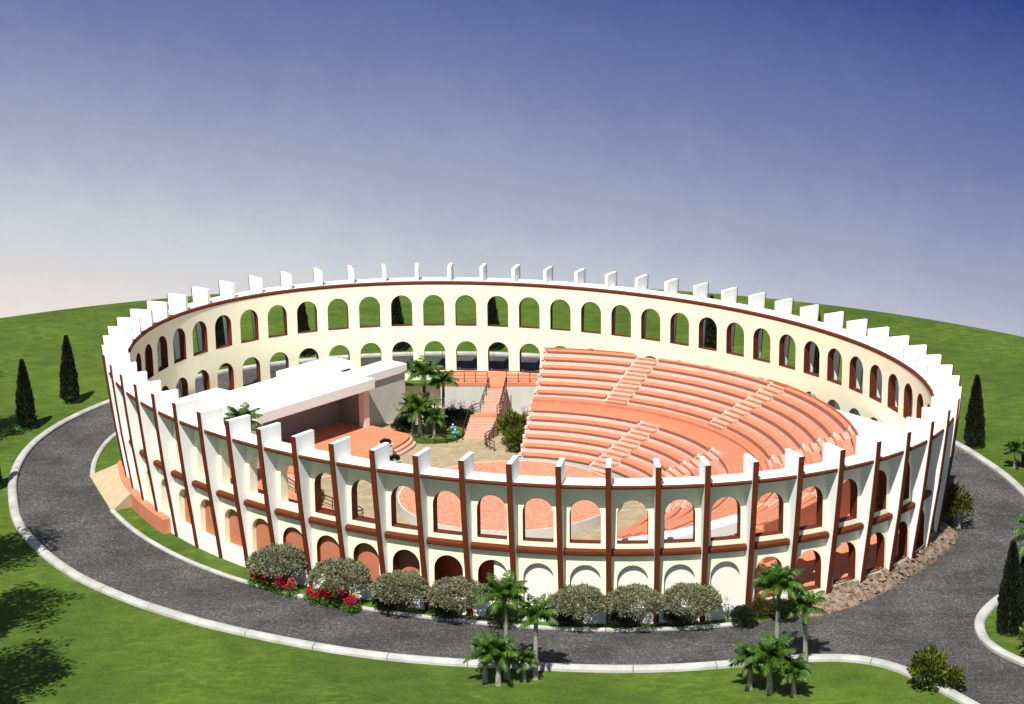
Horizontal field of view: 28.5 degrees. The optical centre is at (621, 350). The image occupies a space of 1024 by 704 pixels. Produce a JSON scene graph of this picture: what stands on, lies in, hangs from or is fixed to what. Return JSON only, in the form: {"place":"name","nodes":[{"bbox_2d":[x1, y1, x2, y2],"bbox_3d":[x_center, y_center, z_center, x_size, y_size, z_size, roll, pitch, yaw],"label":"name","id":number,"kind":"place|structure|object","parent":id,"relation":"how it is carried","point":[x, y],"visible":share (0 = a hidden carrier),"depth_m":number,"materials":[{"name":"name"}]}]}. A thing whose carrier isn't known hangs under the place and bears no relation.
{"place":"outdoors","nodes":[
{"label":"outdoors","id":0,"kind":"place"},
{"bbox_2d":[0,289,1023,703],"bbox_3d":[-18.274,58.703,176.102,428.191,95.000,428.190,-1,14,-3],"label":"grass ground","id":1,"kind":"structure","parent":0,"point":[64,639],"depth_m":138.15,"materials":[{"name":"green plant"}]},
{"bbox_2d":[14,359,37,428],"bbox_3d":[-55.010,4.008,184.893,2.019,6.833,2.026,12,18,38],"label":"cypress tree","id":2,"kind":"object","parent":1,"relation":"on","point":[23,410],"visible":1,"depth_m":184.55,"materials":[{"name":"green plant"}]},
{"bbox_2d":[58,335,79,403],"bbox_3d":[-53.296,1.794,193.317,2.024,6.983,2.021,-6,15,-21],"label":"cypress tree","id":3,"kind":"object","parent":1,"relation":"on","point":[68,375],"visible":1,"depth_m":192.97,"materials":[{"name":"green plant"}]},
{"bbox_2d":[90,463,131,510],"bbox_3d":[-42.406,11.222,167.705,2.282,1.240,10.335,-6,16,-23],"label":"entrance ramp","id":4,"kind":"structure","parent":1,"relation":"on","point":[115,493],"depth_m":166.88,"materials":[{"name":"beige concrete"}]},
{"bbox_2d":[215,316,224,365],"bbox_3d":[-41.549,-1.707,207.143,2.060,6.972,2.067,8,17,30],"label":"cypress tree","id":5,"kind":"object","parent":1,"relation":"on","point":[219,335],"visible":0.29,"depth_m":206.57,"materials":[{"name":"green plant"}]},
{"bbox_2d":[247,566,298,597],"bbox_3d":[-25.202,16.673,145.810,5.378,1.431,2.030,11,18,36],"label":"flower bed","id":6,"kind":"object","parent":1,"relation":"on","point":[273,582],"visible":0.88,"depth_m":145.42,"materials":[{"name":"red plant"}]},
{"bbox_2d":[244,542,308,579],"bbox_3d":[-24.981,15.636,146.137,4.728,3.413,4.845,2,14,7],"label":"bush","id":7,"kind":"object","parent":1,"relation":"on","point":[290,554],"visible":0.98,"depth_m":144.95,"materials":[{"name":"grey plant"}]},
{"bbox_2d":[297,302,311,356],"bbox_3d":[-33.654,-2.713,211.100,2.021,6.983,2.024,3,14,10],"label":"cypress tree","id":8,"kind":"object","parent":1,"relation":"on","point":[302,320],"visible":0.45,"depth_m":210.50,"materials":[{"name":"green plant"}]},
{"bbox_2d":[303,584,361,613],"bbox_3d":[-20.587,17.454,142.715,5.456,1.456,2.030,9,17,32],"label":"flower bed","id":9,"kind":"object","parent":1,"relation":"on","point":[348,602],"visible":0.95,"depth_m":142.31,"materials":[{"name":"red plant"}]},
{"bbox_2d":[306,557,371,598],"bbox_3d":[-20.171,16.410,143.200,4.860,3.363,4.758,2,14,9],"label":"dome tree","id":10,"kind":"object","parent":1,"relation":"on","point":[329,567],"visible":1,"depth_m":142.21,"materials":[{"name":"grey plant"}]},
{"bbox_2d":[371,589,400,612],"bbox_3d":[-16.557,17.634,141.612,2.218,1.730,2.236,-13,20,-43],"label":"ball shrub","id":11,"kind":"object","parent":1,"relation":"on","point":[377,601],"visible":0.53,"depth_m":141.09,"materials":[{"name":"green plant"}]},
{"bbox_2d":[391,296,405,350],"bbox_3d":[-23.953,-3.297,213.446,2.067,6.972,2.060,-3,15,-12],"label":"cypress tree","id":12,"kind":"object","parent":1,"relation":"on","point":[396,314],"visible":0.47,"depth_m":212.84,"materials":[{"name":"green plant"}]},
{"bbox_2d":[369,569,430,611],"bbox_3d":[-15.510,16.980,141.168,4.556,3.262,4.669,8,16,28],"label":"dome tree","id":13,"kind":"object","parent":1,"relation":"on","point":[382,583],"visible":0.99,"depth_m":140.08,"materials":[{"name":"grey plant"}]},
{"bbox_2d":[110,509,749,631],"bbox_3d":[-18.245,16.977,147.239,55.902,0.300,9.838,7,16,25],"label":"verge kerb","id":14,"kind":"structure","parent":1,"relation":"on","point":[120,518],"depth_m":140.22,"materials":[{"name":"concrete"}]},
{"bbox_2d":[430,598,459,621],"bbox_3d":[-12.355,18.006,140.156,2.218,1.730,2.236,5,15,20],"label":"ball shrub","id":15,"kind":"object","parent":1,"relation":"on","point":[439,610],"visible":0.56,"depth_m":139.62,"materials":[{"name":"green plant"}]},
{"bbox_2d":[425,575,485,617],"bbox_3d":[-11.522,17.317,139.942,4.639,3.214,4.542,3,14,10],"label":"dome tree","id":16,"kind":"object","parent":1,"relation":"on","point":[449,585],"visible":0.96,"depth_m":139.00,"materials":[{"name":"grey plant"}]},
{"bbox_2d":[462,630,503,682],"bbox_3d":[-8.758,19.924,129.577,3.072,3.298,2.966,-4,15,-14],"label":"palm tree","id":17,"kind":"object","parent":1,"relation":"on","point":[475,652],"visible":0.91,"depth_m":129.19,"materials":[{"name":"green plant"}]},
{"bbox_2d":[489,296,500,349],"bbox_3d":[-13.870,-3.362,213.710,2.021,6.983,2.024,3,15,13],"label":"cypress tree","id":18,"kind":"object","parent":1,"relation":"on","point":[493,316],"visible":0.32,"depth_m":213.12,"materials":[{"name":"green plant"}]},
{"bbox_2d":[475,632,521,685],"bbox_3d":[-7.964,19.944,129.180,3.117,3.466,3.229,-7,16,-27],"label":"palm tree","id":19,"kind":"object","parent":1,"relation":"on","point":[501,646],"visible":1,"depth_m":128.74,"materials":[{"name":"green plant"}]},
{"bbox_2d":[484,603,515,627],"bbox_3d":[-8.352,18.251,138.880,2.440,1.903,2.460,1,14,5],"label":"ball shrub","id":20,"kind":"object","parent":1,"relation":"on","point":[497,616],"visible":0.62,"depth_m":138.37,"materials":[{"name":"green plant"}]},
{"bbox_2d":[474,568,528,679],"bbox_3d":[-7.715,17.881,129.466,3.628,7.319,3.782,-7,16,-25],"label":"palm tree","id":21,"kind":"object","parent":1,"relation":"on","point":[504,590],"visible":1,"depth_m":128.61,"materials":[{"name":"green plant"}]},
{"bbox_2d":[8,351,1023,624],"bbox_3d":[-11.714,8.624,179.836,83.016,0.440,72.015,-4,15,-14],"label":"road kerb","id":22,"kind":"structure","parent":1,"relation":"on","point":[36,545],"depth_m":167.68,"materials":[{"name":"concrete"}]},
{"bbox_2d":[508,644,539,681],"bbox_3d":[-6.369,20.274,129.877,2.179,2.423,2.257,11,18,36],"label":"palm tree","id":23,"kind":"object","parent":1,"relation":"on","point":[523,657],"visible":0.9,"depth_m":129.47,"materials":[{"name":"green plant"}]},
{"bbox_2d":[90,432,960,529],"bbox_3d":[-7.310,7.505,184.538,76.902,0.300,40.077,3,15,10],"label":"verge kerb","id":24,"kind":"structure","parent":1,"relation":"on","point":[106,442],"depth_m":176.44,"materials":[{"name":"concrete"}]},
{"bbox_2d":[101,263,962,623],"bbox_3d":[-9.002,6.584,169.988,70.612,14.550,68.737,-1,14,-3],"label":"amphitheatre","id":25,"kind":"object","parent":1,"relation":"on","point":[185,461],"visible":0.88,"depth_m":150.11,"materials":[{"name":"beige paint"}]},
{"bbox_2d":[405,380,439,385],"bbox_3d":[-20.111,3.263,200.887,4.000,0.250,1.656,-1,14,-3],"label":"planting ledge","id":26,"kind":"object","parent":25,"relation":"attached to","point":[413,383],"visible":0.43,"depth_m":200.44,"materials":[{"name":"green plant"}]},
{"bbox_2d":[836,409,889,446],"bbox_3d":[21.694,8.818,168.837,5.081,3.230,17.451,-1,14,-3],"label":"canopy","id":27,"kind":"object","parent":25,"relation":"attached to","point":[869,428],"visible":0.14,"depth_m":171.53,"materials":[{"name":"white paint"}]},
{"bbox_2d":[512,593,559,679],"bbox_3d":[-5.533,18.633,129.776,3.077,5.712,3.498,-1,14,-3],"label":"palm tree","id":28,"kind":"object","parent":1,"relation":"on","point":[537,612],"visible":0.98,"depth_m":129.26,"materials":[{"name":"green plant"}]},
{"bbox_2d":[548,606,574,627],"bbox_3d":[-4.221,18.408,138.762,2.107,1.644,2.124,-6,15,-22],"label":"ball shrub","id":29,"kind":"object","parent":1,"relation":"on","point":[564,619],"visible":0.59,"depth_m":138.25,"materials":[{"name":"green plant"}]},
{"bbox_2d":[545,583,607,626],"bbox_3d":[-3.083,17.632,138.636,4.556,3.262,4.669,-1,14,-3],"label":"dome tree","id":30,"kind":"object","parent":1,"relation":"on","point":[592,597],"visible":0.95,"depth_m":137.51,"materials":[{"name":"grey plant"}]},
{"bbox_2d":[196,618,979,703],"bbox_3d":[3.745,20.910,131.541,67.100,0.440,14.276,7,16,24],"label":"road kerb","id":31,"kind":"structure","parent":1,"relation":"on","point":[956,696],"depth_m":132.63,"materials":[{"name":"concrete"}]},
{"bbox_2d":[605,606,636,630],"bbox_3d":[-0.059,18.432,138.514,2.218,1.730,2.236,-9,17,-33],"label":"ball shrub","id":32,"kind":"object","parent":1,"relation":"on","point":[614,618],"visible":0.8,"depth_m":138.01,"materials":[{"name":"green plant"}]},
{"bbox_2d":[603,582,666,627],"bbox_3d":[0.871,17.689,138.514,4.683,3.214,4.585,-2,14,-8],"label":"dome tree","id":33,"kind":"object","parent":1,"relation":"on","point":[622,593],"visible":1,"depth_m":137.50,"materials":[{"name":"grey plant"}]},
{"bbox_2d":[663,605,692,627],"bbox_3d":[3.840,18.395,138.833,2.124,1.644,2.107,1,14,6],"label":"ball shrub","id":34,"kind":"object","parent":1,"relation":"on","point":[677,620],"visible":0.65,"depth_m":138.36,"materials":[{"name":"green plant"}]},
{"bbox_2d":[662,582,723,625],"bbox_3d":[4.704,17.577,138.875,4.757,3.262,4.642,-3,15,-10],"label":"dome tree","id":35,"kind":"object","parent":1,"relation":"on","point":[712,596],"visible":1,"depth_m":137.87,"materials":[{"name":"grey plant"}]},
{"bbox_2d":[705,295,716,348],"bbox_3d":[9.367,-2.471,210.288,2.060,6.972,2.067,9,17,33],"label":"cypress tree","id":36,"kind":"object","parent":1,"relation":"on","point":[710,337],"visible":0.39,"depth_m":209.81,"materials":[{"name":"green plant"}]},
{"bbox_2d":[720,596,735,618],"bbox_3d":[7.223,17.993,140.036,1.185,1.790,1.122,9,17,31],"label":"flowering shrub","id":37,"kind":"object","parent":1,"relation":"on","point":[727,611],"visible":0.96,"depth_m":140.18,"materials":[{"name":"white plant"}]},
{"bbox_2d":[728,604,758,626],"bbox_3d":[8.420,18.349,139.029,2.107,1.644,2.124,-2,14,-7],"label":"ball shrub","id":38,"kind":"object","parent":1,"relation":"on","point":[742,613],"visible":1,"depth_m":138.64,"materials":[{"name":"green plant"}]},
{"bbox_2d":[728,639,766,689],"bbox_3d":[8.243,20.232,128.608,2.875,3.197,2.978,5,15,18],"label":"palm tree","id":39,"kind":"object","parent":1,"relation":"on","point":[742,657],"visible":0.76,"depth_m":128.27,"materials":[{"name":"green plant"}]},
{"bbox_2d":[749,593,770,617],"bbox_3d":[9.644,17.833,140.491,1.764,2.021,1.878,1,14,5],"label":"croton bush","id":40,"kind":"object","parent":1,"relation":"on","point":[757,605],"visible":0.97,"depth_m":140.23,"materials":[{"name":"green plant"}]},
{"bbox_2d":[743,630,796,694],"bbox_3d":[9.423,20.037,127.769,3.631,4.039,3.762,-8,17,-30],"label":"palm tree","id":41,"kind":"object","parent":1,"relation":"on","point":[771,651],"visible":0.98,"depth_m":127.19,"materials":[{"name":"green plant"}]},
{"bbox_2d":[764,594,782,612],"bbox_3d":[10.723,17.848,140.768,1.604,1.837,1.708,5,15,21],"label":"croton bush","id":42,"kind":"object","parent":1,"relation":"on","point":[773,599],"visible":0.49,"depth_m":140.57,"materials":[{"name":"green plant"}]},
{"bbox_2d":[751,562,805,640],"bbox_3d":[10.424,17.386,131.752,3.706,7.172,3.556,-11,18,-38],"label":"palm tree","id":43,"kind":"object","parent":1,"relation":"on","point":[780,580],"visible":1,"depth_m":130.97,"materials":[{"name":"green plant"}]},
{"bbox_2d":[769,599,796,621],"bbox_3d":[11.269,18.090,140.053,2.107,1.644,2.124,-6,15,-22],"label":"ball shrub","id":44,"kind":"object","parent":1,"relation":"on","point":[785,611],"visible":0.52,"depth_m":139.67,"materials":[{"name":"green plant"}]},
{"bbox_2d":[773,652,811,696],"bbox_3d":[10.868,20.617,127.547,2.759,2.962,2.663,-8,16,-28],"label":"palm tree","id":45,"kind":"object","parent":1,"relation":"on","point":[794,671],"visible":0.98,"depth_m":127.01,"materials":[{"name":"green plant"}]},
{"bbox_2d":[781,586,827,662],"bbox_3d":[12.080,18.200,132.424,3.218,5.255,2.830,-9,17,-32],"label":"palm tree","id":46,"kind":"object","parent":1,"relation":"on","point":[800,604],"visible":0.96,"depth_m":131.72,"materials":[{"name":"green plant"}]},
{"bbox_2d":[813,313,820,372],"bbox_3d":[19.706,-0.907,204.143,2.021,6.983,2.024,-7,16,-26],"label":"cypress tree","id":47,"kind":"object","parent":1,"relation":"on","point":[816,365],"visible":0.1,"depth_m":203.82,"materials":[{"name":"green plant"}]},
{"bbox_2d":[800,521,958,617],"bbox_3d":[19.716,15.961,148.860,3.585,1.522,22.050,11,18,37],"label":"soil bank","id":48,"kind":"structure","parent":1,"relation":"on","point":[936,552],"depth_m":146.19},
{"bbox_2d":[822,526,955,613],"bbox_3d":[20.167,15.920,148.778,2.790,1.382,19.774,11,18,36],"label":"loose stones","id":49,"kind":"object","parent":48,"relation":"on","point":[883,579],"visible":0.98,"depth_m":146.04,"materials":[{"name":"stone"}]},
{"bbox_2d":[906,644,950,690],"bbox_3d":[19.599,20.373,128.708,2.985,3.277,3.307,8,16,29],"label":"leafy bush","id":50,"kind":"object","parent":1,"relation":"on","point":[932,666],"visible":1,"depth_m":128.26,"materials":[{"name":"green plant"}]},
{"bbox_2d":[941,664,967,690],"bbox_3d":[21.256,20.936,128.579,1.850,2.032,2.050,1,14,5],"label":"leafy bush","id":51,"kind":"object","parent":1,"relation":"on","point":[956,674],"visible":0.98,"depth_m":128.21,"materials":[{"name":"green plant"}]},
{"bbox_2d":[942,479,975,529],"bbox_3d":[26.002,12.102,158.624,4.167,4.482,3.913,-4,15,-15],"label":"croton bush","id":52,"kind":"object","parent":1,"relation":"on","point":[959,501],"visible":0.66,"depth_m":157.94,"materials":[{"name":"green plant"}]},
{"bbox_2d":[962,374,985,447],"bbox_3d":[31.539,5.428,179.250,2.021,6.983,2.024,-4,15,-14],"label":"cypress tree","id":53,"kind":"object","parent":1,"relation":"on","point":[973,429],"visible":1,"depth_m":178.88,"materials":[{"name":"green plant"}]},
{"bbox_2d":[974,595,1023,666],"bbox_3d":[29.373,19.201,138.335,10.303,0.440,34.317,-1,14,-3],"label":"road kerb","id":54,"kind":"structure","parent":1,"relation":"on","point":[985,612],"depth_m":136.97,"materials":[{"name":"concrete"}]},
{"bbox_2d":[995,540,1023,634],"bbox_3d":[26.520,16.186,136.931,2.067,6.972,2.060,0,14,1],"label":"cypress tree","id":55,"kind":"object","parent":1,"relation":"on","point":[1012,585],"visible":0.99,"depth_m":136.57,"materials":[{"name":"green plant"}]},
{"bbox_2d":[1002,438,1023,468],"bbox_3d":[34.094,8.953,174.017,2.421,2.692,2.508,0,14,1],"label":"palm tree","id":56,"kind":"object","parent":1,"relation":"on","point":[1015,446],"visible":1,"depth_m":173.65,"materials":[{"name":"green plant"}]},
{"bbox_2d":[1009,513,1023,556],"bbox_3d":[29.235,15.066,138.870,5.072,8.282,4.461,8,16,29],"label":"palm tree","id":57,"kind":"object","parent":1,"relation":"on","point":[1018,531],"visible":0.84,"depth_m":138.07,"materials":[{"name":"green plant"}]},
{"bbox_2d":[1015,622,1023,650],"bbox_3d":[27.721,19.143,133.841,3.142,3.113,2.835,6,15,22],"label":"leafy bush","id":58,"kind":"object","parent":1,"relation":"on","point":[1021,634],"visible":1,"depth_m":133.75,"materials":[{"name":"green plant"}]},
{"bbox_2d":[1020,554,1023,620],"bbox_3d":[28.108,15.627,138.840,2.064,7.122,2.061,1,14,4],"label":"cypress tree","id":59,"kind":"object","parent":1,"relation":"on","point":[1022,568],"visible":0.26,"depth_m":138.46,"materials":[{"name":"green plant"}]},
{"bbox_2d":[1021,441,1023,464],"bbox_3d":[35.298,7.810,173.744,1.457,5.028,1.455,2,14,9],"label":"palm tree","id":60,"kind":"object","parent":1,"relation":"on","point":[1022,459],"visible":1,"depth_m":173.99,"materials":[{"name":"green plant"}]},
{"bbox_2d":[0,0,1023,336],"label":"sky","id":61,"kind":"structure","parent":0,"point":[858,154],"materials":[{"name":"blue"}]},
{"bbox_2d":[17,355,1023,664],"bbox_3d":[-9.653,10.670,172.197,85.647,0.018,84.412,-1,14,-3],"label":"ring road","id":62,"kind":"structure","parent":0,"point":[71,519],"depth_m":145.45,"materials":[{"name":"grey asphalt"}]},
{"bbox_2d":[288,413,877,539],"bbox_3d":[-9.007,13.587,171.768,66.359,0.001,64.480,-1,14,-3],"label":"courtyard","id":63,"kind":"structure","parent":0,"point":[450,454],"depth_m":184.48,"materials":[{"name":"beige stone"}]},
{"bbox_2d":[205,467,334,535],"bbox_3d":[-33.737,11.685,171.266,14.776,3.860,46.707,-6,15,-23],"label":"podium","id":64,"kind":"object","parent":63,"relation":"on","point":[292,494],"visible":0.04,"depth_m":164.55,"materials":[{"name":"concrete"}]},
{"bbox_2d":[118,461,170,533],"bbox_3d":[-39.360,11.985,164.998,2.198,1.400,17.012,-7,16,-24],"label":"porch platform","id":65,"kind":"structure","parent":64,"relation":"attached to","point":[151,516],"depth_m":160.64,"materials":[{"name":"concrete"}]},
{"bbox_2d":[224,401,262,429],"bbox_3d":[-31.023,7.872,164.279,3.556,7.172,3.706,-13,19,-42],"label":"palm tree","id":66,"kind":"object","parent":64,"relation":"on","point":[234,413],"visible":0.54,"depth_m":163.62,"materials":[{"name":"green plant"}]},
{"bbox_2d":[321,489,325,502],"bbox_3d":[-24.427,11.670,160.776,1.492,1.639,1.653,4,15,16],"label":"leafy bush","id":67,"kind":"object","parent":64,"relation":"on","point":[322,492],"visible":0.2,"depth_m":160.69,"materials":[{"name":"green plant"}]},
{"bbox_2d":[287,477,363,515],"bbox_3d":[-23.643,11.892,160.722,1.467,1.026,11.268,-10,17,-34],"label":"railing","id":68,"kind":"object","parent":64,"relation":"on","point":[332,505],"visible":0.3,"depth_m":160.16,"materials":[{"name":"black metal"}]},
{"bbox_2d":[179,356,415,482],"bbox_3d":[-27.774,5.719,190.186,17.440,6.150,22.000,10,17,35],"label":"stage building","id":69,"kind":"structure","parent":63,"relation":"on","point":[326,400],"depth_m":190.95,"materials":[{"name":"grey paint"}]},
{"bbox_2d":[377,437,393,455],"bbox_3d":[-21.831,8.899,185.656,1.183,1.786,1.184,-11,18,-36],"label":"planter","id":70,"kind":"object","parent":69,"relation":"on","point":[384,439],"visible":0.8,"depth_m":185.47,"materials":[{"name":"grey paint"}]},
{"bbox_2d":[230,478,493,593],"bbox_3d":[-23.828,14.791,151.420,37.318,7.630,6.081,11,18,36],"label":"storeroom row","id":71,"kind":"object","parent":63,"relation":"on","point":[450,566],"visible":0.07,"depth_m":143.88,"materials":[{"name":"concrete"}]},
{"bbox_2d":[390,453,402,462],"bbox_3d":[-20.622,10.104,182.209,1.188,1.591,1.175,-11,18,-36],"label":"planter","id":72,"kind":"object","parent":63,"relation":"on","point":[394,457],"visible":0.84,"depth_m":181.89,"materials":[{"name":"grey paint"}]},
{"bbox_2d":[390,415,416,432],"bbox_3d":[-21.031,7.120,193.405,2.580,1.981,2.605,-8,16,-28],"label":"hedge shrub","id":73,"kind":"object","parent":63,"relation":"on","point":[402,422],"visible":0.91,"depth_m":192.88,"materials":[{"name":"green plant"}]},
{"bbox_2d":[395,426,456,443],"bbox_3d":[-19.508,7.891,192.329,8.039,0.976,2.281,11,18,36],"label":"railing","id":74,"kind":"object","parent":63,"relation":"on","point":[434,439],"visible":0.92,"depth_m":190.54,"materials":[{"name":"black metal"}]},
{"bbox_2d":[399,423,464,443],"bbox_3d":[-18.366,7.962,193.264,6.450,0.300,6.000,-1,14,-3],"label":"palm bed","id":75,"kind":"object","parent":63,"relation":"on","point":[439,432],"visible":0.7,"depth_m":192.23,"materials":[{"name":"green plant"}]},
{"bbox_2d":[396,394,424,433],"bbox_3d":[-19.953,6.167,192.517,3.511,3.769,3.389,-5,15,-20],"label":"palm tree","id":76,"kind":"object","parent":75,"relation":"on","point":[409,417],"visible":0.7,"depth_m":192.22,"materials":[{"name":"green plant"}]},
{"bbox_2d":[399,391,441,436],"bbox_3d":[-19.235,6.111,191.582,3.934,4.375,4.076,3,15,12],"label":"palm tree","id":77,"kind":"object","parent":75,"relation":"on","point":[416,401],"visible":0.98,"depth_m":190.96,"materials":[{"name":"green plant"}]},
{"bbox_2d":[401,354,444,433],"bbox_3d":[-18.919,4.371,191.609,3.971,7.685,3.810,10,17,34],"label":"palm tree","id":78,"kind":"object","parent":75,"relation":"on","point":[423,368],"visible":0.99,"depth_m":190.80,"materials":[{"name":"green plant"}]},
{"bbox_2d":[418,405,447,437],"bbox_3d":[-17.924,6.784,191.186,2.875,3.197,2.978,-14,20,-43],"label":"palm tree","id":79,"kind":"object","parent":75,"relation":"on","point":[436,415],"visible":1,"depth_m":190.77,"materials":[{"name":"green plant"}]},
{"bbox_2d":[428,369,458,430],"bbox_3d":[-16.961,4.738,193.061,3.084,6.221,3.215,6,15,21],"label":"palm tree","id":80,"kind":"object","parent":75,"relation":"on","point":[446,377],"visible":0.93,"depth_m":192.31,"materials":[{"name":"green plant"}]},
{"bbox_2d":[436,407,456,424],"bbox_3d":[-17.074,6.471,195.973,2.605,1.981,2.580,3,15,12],"label":"hedge shrub","id":81,"kind":"object","parent":63,"relation":"on","point":[448,413],"visible":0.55,"depth_m":195.40,"materials":[{"name":"green plant"}]},
{"bbox_2d":[447,398,455,422],"bbox_3d":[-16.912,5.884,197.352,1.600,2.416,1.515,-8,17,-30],"label":"flowering shrub","id":82,"kind":"object","parent":63,"relation":"on","point":[453,407],"visible":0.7,"depth_m":197.19,"materials":[{"name":"white plant"}]},
{"bbox_2d":[450,408,471,426],"bbox_3d":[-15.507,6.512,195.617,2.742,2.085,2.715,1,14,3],"label":"hedge shrub","id":83,"kind":"object","parent":63,"relation":"on","point":[460,414],"visible":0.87,"depth_m":195.07,"materials":[{"name":"green plant"}]},
{"bbox_2d":[463,383,506,440],"bbox_3d":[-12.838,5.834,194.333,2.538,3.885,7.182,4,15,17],"label":"staircase","id":84,"kind":"structure","parent":63,"relation":"on","point":[482,422],"depth_m":192.93,"materials":[{"name":"ceramic"}]},
{"bbox_2d":[462,378,489,439],"bbox_3d":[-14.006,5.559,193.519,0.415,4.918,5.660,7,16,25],"label":"railing","id":85,"kind":"object","parent":84,"relation":"on","point":[483,396],"visible":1,"depth_m":193.20,"materials":[{"name":"black metal"}]},
{"bbox_2d":[497,378,506,412],"bbox_3d":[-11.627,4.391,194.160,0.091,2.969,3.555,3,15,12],"label":"railing","id":86,"kind":"object","parent":84,"relation":"on","point":[502,395],"visible":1,"depth_m":194.33,"materials":[{"name":"black metal"}]},
{"bbox_2d":[440,372,537,420],"bbox_3d":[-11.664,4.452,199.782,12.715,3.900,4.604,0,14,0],"label":"terrace","id":87,"kind":"structure","parent":63,"relation":"on","point":[519,394],"depth_m":197.50,"materials":[{"name":"paint"}]},
{"bbox_2d":[442,371,487,381],"bbox_3d":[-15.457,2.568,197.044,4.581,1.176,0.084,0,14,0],"label":"railing","id":88,"kind":"object","parent":87,"relation":"on","point":[464,378],"visible":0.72,"depth_m":196.97,"materials":[{"name":"brown metal"}]},
{"bbox_2d":[506,371,539,381],"bbox_3d":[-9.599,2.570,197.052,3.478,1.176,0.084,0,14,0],"label":"railing","id":89,"kind":"object","parent":87,"relation":"on","point":[518,378],"visible":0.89,"depth_m":197.00,"materials":[{"name":"brown metal"}]},
{"bbox_2d":[484,427,497,451],"bbox_3d":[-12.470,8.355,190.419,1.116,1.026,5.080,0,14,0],"label":"railing","id":90,"kind":"object","parent":63,"relation":"on","point":[489,437],"visible":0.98,"depth_m":190.66,"materials":[{"name":"black metal"}]},
{"bbox_2d":[398,460,620,537],"bbox_3d":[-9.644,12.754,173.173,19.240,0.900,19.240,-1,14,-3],"label":"round platform","id":91,"kind":"structure","parent":63,"relation":"on","point":[585,515],"depth_m":169.04,"materials":[{"name":"ceramic"}]},
{"bbox_2d":[495,409,528,445],"bbox_3d":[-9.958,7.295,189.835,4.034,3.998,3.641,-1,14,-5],"label":"leafy bush","id":92,"kind":"object","parent":63,"relation":"on","point":[514,418],"visible":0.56,"depth_m":189.24,"materials":[{"name":"green plant"}]},
{"bbox_2d":[501,423,524,451],"bbox_3d":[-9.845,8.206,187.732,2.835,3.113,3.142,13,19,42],"label":"leafy bush","id":93,"kind":"object","parent":63,"relation":"on","point":[513,436],"visible":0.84,"depth_m":187.26,"materials":[{"name":"green plant"}]},
{"bbox_2d":[617,514,736,539],"bbox_3d":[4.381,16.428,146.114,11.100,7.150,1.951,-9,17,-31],"label":"covered way","id":94,"kind":"structure","parent":63,"relation":"on","point":[725,526],"depth_m":145.81,"materials":[{"name":"white paint"}]},
{"bbox_2d":[519,347,858,562],"bbox_3d":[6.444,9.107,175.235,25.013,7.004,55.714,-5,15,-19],"label":"seating stand","id":95,"kind":"object","parent":63,"relation":"on","point":[632,415],"visible":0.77,"depth_m":183.24,"materials":[{"name":"orange paint"}]},
{"bbox_2d":[754,513,898,594],"bbox_3d":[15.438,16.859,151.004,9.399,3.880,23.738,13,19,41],"label":"podium","id":96,"kind":"object","parent":63,"relation":"on","point":[806,563],"visible":0.11,"depth_m":147.66,"materials":[{"name":"ceramic"}]},
{"bbox_2d":[840,610,1023,703],"bbox_3d":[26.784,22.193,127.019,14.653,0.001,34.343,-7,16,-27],"label":"exit road","id":97,"kind":"structure","parent":0,"point":[992,677],"depth_m":133.90,"materials":[{"name":"grey asphalt"}]}
]}

